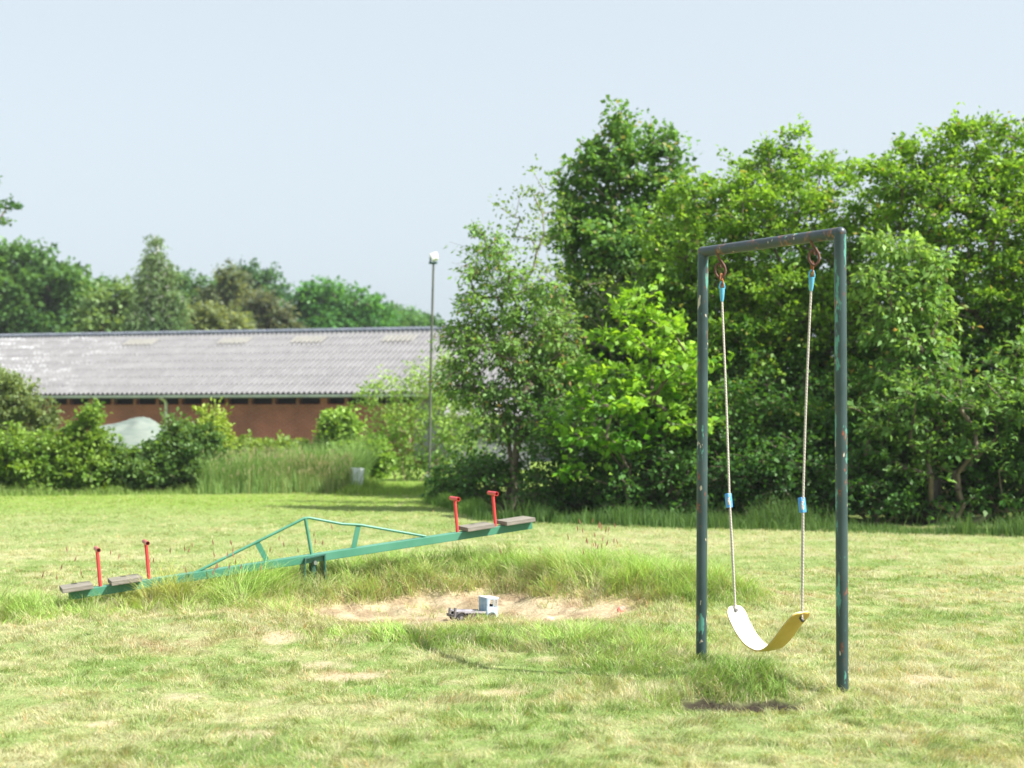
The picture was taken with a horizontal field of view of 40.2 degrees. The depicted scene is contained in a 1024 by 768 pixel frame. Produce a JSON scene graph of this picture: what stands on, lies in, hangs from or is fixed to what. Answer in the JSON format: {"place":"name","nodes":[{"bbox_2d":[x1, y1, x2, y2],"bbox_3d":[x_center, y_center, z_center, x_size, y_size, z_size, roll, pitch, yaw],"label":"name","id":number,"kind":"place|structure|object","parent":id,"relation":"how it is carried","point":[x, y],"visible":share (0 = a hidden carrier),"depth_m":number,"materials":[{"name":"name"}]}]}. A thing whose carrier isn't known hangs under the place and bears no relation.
{"place":"outdoors","nodes":[
{"label":"outdoors","id":0,"kind":"place"},
{"bbox_2d":[0,519,904,709],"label":"uncut grass","id":1,"kind":"structure","parent":0,"point":[627,579],"depth_m":10.11,"materials":[{"name":"green plant"}]},
{"bbox_2d":[0,439,1023,767],"bbox_3d":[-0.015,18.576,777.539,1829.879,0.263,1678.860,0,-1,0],"label":"ground","id":2,"kind":"structure","parent":0,"point":[520,605],"depth_m":8.35,"materials":[{"name":"green plant"}]},
{"bbox_2d":[0,176,23,226],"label":"overhanging oak","id":3,"kind":"object","parent":2,"relation":"on","point":[16,206],"visible":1,"depth_m":42.15,"materials":[{"name":"green plant"}]},
{"bbox_2d":[0,364,65,437],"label":"hedge shrub","id":4,"kind":"object","parent":2,"relation":"on","point":[18,402],"visible":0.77,"depth_m":26.25,"materials":[{"name":"green plant"}]},
{"bbox_2d":[0,420,82,492],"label":"hedge shrub","id":5,"kind":"object","parent":2,"relation":"on","point":[21,452],"visible":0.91,"depth_m":24.82,"materials":[{"name":"green plant"}]},
{"bbox_2d":[0,235,109,333],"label":"oak tree","id":6,"kind":"object","parent":2,"relation":"on","point":[37,290],"visible":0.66,"depth_m":69.30,"materials":[{"name":"green plant"}]},
{"bbox_2d":[41,255,123,313],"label":"oak tree","id":7,"kind":"object","parent":2,"relation":"on","point":[100,279],"visible":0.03,"depth_m":73.84,"materials":[{"name":"green plant"}]},
{"bbox_2d":[35,396,144,492],"bbox_3d":[-7.598,1.191,25.313,2.006,1.982,1.611,0,-1,0],"label":"hedge shrub","id":8,"kind":"object","parent":2,"relation":"on","point":[94,442],"visible":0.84,"depth_m":25.01,"materials":[{"name":"green plant"}]},
{"bbox_2d":[70,274,159,332],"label":"pale tree","id":9,"kind":"object","parent":2,"relation":"on","point":[108,315],"visible":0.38,"depth_m":65.34,"materials":[{"name":"green plant"}]},
{"bbox_2d":[99,417,163,448],"bbox_3d":[-8.430,1.417,30.976,3.100,1.388,3.200,0,-1,0],"label":"covered heap","id":10,"kind":"object","parent":2,"relation":"on","point":[134,431],"visible":0.25,"depth_m":30.32,"materials":[{"name":"white plastic"}]},
{"bbox_2d":[90,431,184,492],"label":"hedge shrub","id":11,"kind":"object","parent":2,"relation":"on","point":[144,472],"visible":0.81,"depth_m":25.05,"materials":[{"name":"green plant"}]},
{"bbox_2d":[115,234,195,331],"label":"birch tree","id":12,"kind":"object","parent":2,"relation":"on","point":[164,313],"visible":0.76,"depth_m":61.84,"materials":[{"name":"green plant"}]},
{"bbox_2d":[132,406,234,491],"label":"hedge shrub","id":13,"kind":"object","parent":2,"relation":"on","point":[187,441],"visible":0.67,"depth_m":25.35,"materials":[{"name":"green plant"}]},
{"bbox_2d":[154,266,217,328],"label":"round tree","id":14,"kind":"object","parent":2,"relation":"on","point":[188,287],"visible":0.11,"depth_m":87.77,"materials":[{"name":"green plant"}]},
{"bbox_2d":[182,397,241,455],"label":"hedge shrub","id":15,"kind":"object","parent":2,"relation":"on","point":[219,418],"visible":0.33,"depth_m":25.95,"materials":[{"name":"green plant"}]},
{"bbox_2d":[179,300,260,330],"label":"olive shrub","id":16,"kind":"object","parent":2,"relation":"on","point":[209,315],"visible":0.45,"depth_m":65.34,"materials":[{"name":"green plant"}]},
{"bbox_2d":[192,257,278,328],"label":"pine tree","id":17,"kind":"object","parent":2,"relation":"on","point":[231,286],"visible":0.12,"depth_m":77.67,"materials":[{"name":"green plant"}]},
{"bbox_2d":[226,255,294,326],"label":"dark tree","id":18,"kind":"object","parent":2,"relation":"on","point":[259,276],"visible":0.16,"depth_m":89.70,"materials":[{"name":"green plant"}]},
{"bbox_2d":[232,429,301,461],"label":"hedge shrub","id":19,"kind":"object","parent":2,"relation":"on","point":[243,440],"visible":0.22,"depth_m":27.38,"materials":[{"name":"green plant"}]},
{"bbox_2d":[230,288,309,329],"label":"pine tree","id":20,"kind":"object","parent":2,"relation":"on","point":[268,313],"visible":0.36,"depth_m":71.61,"materials":[{"name":"green plant"}]},
{"bbox_2d":[59,491,535,599],"bbox_3d":[-1.520,1.281,10.615,3.633,0.871,0.230,1,-1,-23],"label":"seesaw","id":21,"kind":"object","parent":2,"relation":"on","point":[468,531],"visible":0.92,"depth_m":10.60,"materials":[{"name":"green paint"}]},
{"bbox_2d":[277,434,321,456],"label":"hedge shrub","id":22,"kind":"object","parent":2,"relation":"on","point":[301,443],"visible":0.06,"depth_m":27.59,"materials":[{"name":"green plant"}]},
{"bbox_2d":[0,325,630,461],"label":"brick barn","id":23,"kind":"structure","parent":2,"relation":"on","point":[271,383],"depth_m":46.63,"materials":[{"name":"tile"}]},
{"bbox_2d":[279,275,407,328],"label":"round tree","id":24,"kind":"object","parent":2,"relation":"on","point":[332,305],"visible":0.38,"depth_m":79.27,"materials":[{"name":"green plant"}]},
{"bbox_2d":[311,402,399,481],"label":"hedge shrub","id":25,"kind":"object","parent":2,"relation":"on","point":[331,422],"visible":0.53,"depth_m":27.41,"materials":[{"name":"green plant"}]},
{"bbox_2d":[351,468,363,487],"bbox_3d":[-2.837,1.775,25.570,0.234,0.491,0.159,1,-1,-32],"label":"bucket","id":26,"kind":"object","parent":2,"relation":"on","point":[355,471],"visible":0.52,"depth_m":25.51,"materials":[{"name":"grey plastic"}]},
{"bbox_2d":[382,300,430,326],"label":"round tree","id":27,"kind":"object","parent":2,"relation":"on","point":[411,320],"visible":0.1,"depth_m":91.53,"materials":[{"name":"green plant"}]},
{"bbox_2d":[406,305,443,326],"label":"round tree","id":28,"kind":"object","parent":2,"relation":"on","point":[436,321],"visible":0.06,"depth_m":95.83,"materials":[{"name":"green plant"}]},
{"bbox_2d":[351,346,502,481],"bbox_3d":[-1.793,0.710,29.953,3.380,3.136,1.866,0,-1,0],"label":"willow shrub","id":29,"kind":"object","parent":2,"relation":"on","point":[405,430],"visible":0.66,"depth_m":29.85,"materials":[{"name":"green plant"}]},
{"bbox_2d":[428,252,437,475],"bbox_3d":[-1.552,-0.243,27.465,0.208,4.702,0.150,0,-1,0],"label":"lamp post","id":30,"kind":"object","parent":2,"relation":"on","point":[434,256],"visible":0.95,"depth_m":27.49,"materials":[{"name":"metal"}]},
{"bbox_2d":[419,442,526,498],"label":"understory shrub","id":31,"kind":"object","parent":2,"relation":"on","point":[439,483],"visible":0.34,"depth_m":22.27,"materials":[{"name":"green plant"}]},
{"bbox_2d":[447,596,498,620],"bbox_3d":[-0.276,1.593,9.899,0.362,0.180,0.136,1,-1,-30],"label":"toy truck","id":32,"kind":"object","parent":2,"relation":"on","point":[486,606],"visible":0.84,"depth_m":9.90,"materials":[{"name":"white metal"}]},
{"bbox_2d":[445,398,532,469],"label":"grey shed","id":33,"kind":"structure","parent":2,"relation":"on","point":[480,440],"depth_m":35.97,"materials":[{"name":"grey"}]},
{"bbox_2d":[442,448,579,510],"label":"understory shrub","id":34,"kind":"object","parent":2,"relation":"on","point":[480,471],"visible":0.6,"depth_m":20.41,"materials":[{"name":"green plant"}]},
{"bbox_2d":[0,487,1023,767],"bbox_3d":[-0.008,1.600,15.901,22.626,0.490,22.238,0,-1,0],"label":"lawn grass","id":35,"kind":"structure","parent":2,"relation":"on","point":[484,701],"depth_m":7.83,"materials":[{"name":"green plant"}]},
{"bbox_2d":[423,218,600,511],"bbox_3d":[0.029,-0.245,20.405,2.602,4.325,1.452,0,-1,0],"label":"ash tree","id":36,"kind":"object","parent":2,"relation":"on","point":[507,350],"visible":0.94,"depth_m":20.20,"materials":[{"name":"green plant"}]},
{"bbox_2d":[543,616,554,620],"bbox_3d":[0.257,1.659,9.868,0.070,0.045,0.067,-1,-2,33],"label":"sand clod","id":37,"kind":"object","parent":2,"relation":"on","point":[549,618],"visible":0.75,"depth_m":9.85,"materials":[{"name":"beige sand"}]},
{"bbox_2d":[488,154,666,504],"bbox_3d":[1.006,-0.815,21.696,2.797,5.509,1.776,0,-1,0],"label":"birch tree","id":38,"kind":"object","parent":2,"relation":"on","point":[577,294],"visible":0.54,"depth_m":21.48,"materials":[{"name":"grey plant"}]},
{"bbox_2d":[506,366,649,514],"bbox_3d":[0.990,0.942,19.945,2.155,2.538,2.342,0,-1,0],"label":"understory shrub","id":39,"kind":"object","parent":2,"relation":"on","point":[557,486],"visible":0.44,"depth_m":19.43,"materials":[{"name":"green plant"}]},
{"bbox_2d":[516,94,725,440],"bbox_3d":[1.875,-1.402,23.540,3.658,6.783,3.289,0,-1,0],"label":"maple tree","id":40,"kind":"object","parent":2,"relation":"on","point":[602,225],"visible":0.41,"depth_m":23.24,"materials":[{"name":"green plant"}]},
{"bbox_2d":[617,606,624,611],"bbox_3d":[0.777,1.610,9.967,0.062,0.060,0.044,0,-1,0],"label":"red scrap","id":41,"kind":"object","parent":2,"relation":"on","point":[620,608],"visible":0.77,"depth_m":9.95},
{"bbox_2d":[532,274,734,509],"bbox_3d":[1.706,0.207,18.495,2.445,3.334,1.935,1,-1,-26],"label":"hazel shrub","id":42,"kind":"object","parent":2,"relation":"on","point":[664,375],"visible":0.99,"depth_m":18.53,"materials":[{"name":"green plant"}]},
{"bbox_2d":[579,350,733,520],"bbox_3d":[2.236,0.719,19.118,1.949,2.539,2.971,-1,-2,42],"label":"understory shrub","id":43,"kind":"object","parent":2,"relation":"on","point":[662,469],"visible":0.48,"depth_m":18.53,"materials":[{"name":"green plant"}]},
{"bbox_2d":[536,219,923,498],"bbox_3d":[3.735,-0.337,23.619,7.346,5.267,4.234,0,-1,0],"label":"dense tree","id":44,"kind":"object","parent":2,"relation":"on","point":[792,254],"depth_m":23.09,"materials":[{"name":"green plant"}]},
{"bbox_2d":[663,347,813,518],"bbox_3d":[3.139,0.754,19.159,1.971,2.570,2.953,0,-1,12],"label":"understory shrub","id":45,"kind":"object","parent":2,"relation":"on","point":[736,471],"visible":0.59,"depth_m":18.52,"materials":[{"name":"green plant"}]},
{"bbox_2d":[615,113,907,508],"bbox_3d":[3.767,-1.046,20.362,4.544,5.927,4.489,0,-1,0],"label":"hornbeam tree","id":46,"kind":"object","parent":2,"relation":"on","point":[741,195],"visible":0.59,"depth_m":20.37,"materials":[{"name":"green plant"}]},
{"bbox_2d":[696,227,848,691],"bbox_3d":[1.378,0.534,7.544,0.078,2.666,1.143,1,-2,-33],"label":"swing frame","id":47,"kind":"object","parent":2,"relation":"on","point":[837,235],"visible":0.97,"depth_m":7.23,"materials":[{"name":"green metal"}]},
{"bbox_2d":[719,260,814,651],"bbox_3d":[1.365,0.400,7.559,0.133,2.076,0.733,1,-1,-32],"label":"belt swing","id":48,"kind":"object","parent":47,"relation":"hanging from","point":[744,631],"visible":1,"depth_m":7.51,"materials":[{"name":"yellow plastic"}]},
{"bbox_2d":[736,350,866,521],"bbox_3d":[4.064,0.734,18.968,1.935,2.568,2.964,0,-1,14],"label":"understory shrub","id":49,"kind":"object","parent":2,"relation":"on","point":[814,451],"visible":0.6,"depth_m":18.24,"materials":[{"name":"green plant"}]},
{"bbox_2d":[794,358,953,525],"bbox_3d":[4.601,0.757,18.491,2.055,2.284,2.620,0,-1,0],"label":"understory shrub","id":50,"kind":"object","parent":2,"relation":"on","point":[883,502],"visible":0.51,"depth_m":17.75,"materials":[{"name":"green plant"}]},
{"bbox_2d":[846,224,982,522],"bbox_3d":[5.211,-0.109,18.366,1.804,3.957,1.250,0,-1,-13],"label":"cherry tree","id":51,"kind":"object","parent":2,"relation":"on","point":[927,302],"visible":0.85,"depth_m":18.20,"materials":[{"name":"green plant"}]},
{"bbox_2d":[813,102,1023,514],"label":"hornbeam tree","id":52,"kind":"object","parent":2,"relation":"on","point":[1005,173],"visible":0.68,"depth_m":19.56,"materials":[{"name":"green plant"}]},
{"bbox_2d":[826,224,1023,501],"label":"dense tree","id":53,"kind":"object","parent":2,"relation":"on","point":[969,319],"visible":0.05,"depth_m":22.52,"materials":[{"name":"green plant"}]},
{"bbox_2d":[833,327,1023,524],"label":"shrub","id":54,"kind":"object","parent":2,"relation":"on","point":[995,417],"visible":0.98,"depth_m":17.70,"materials":[{"name":"green plant"}]},
{"bbox_2d":[921,479,941,524],"bbox_3d":[5.353,1.514,17.871,0.251,0.603,0.258,0,-1,0],"label":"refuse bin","id":55,"kind":"object","parent":2,"relation":"on","point":[937,487],"visible":0.57,"depth_m":17.77,"materials":[{"name":"black plastic"}]},
{"bbox_2d":[926,387,1023,521],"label":"understory shrub","id":56,"kind":"object","parent":2,"relation":"on","point":[967,480],"visible":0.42,"depth_m":18.09,"materials":[{"name":"green plant"}]},
{"bbox_2d":[0,421,1023,537],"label":"tall grass","id":57,"kind":"structure","parent":0,"point":[304,471],"depth_m":24.43,"materials":[{"name":"green plant"}]},
{"bbox_2d":[0,0,1023,376],"label":"sky","id":58,"kind":"structure","parent":0,"point":[358,140],"materials":[{"name":"blue"}]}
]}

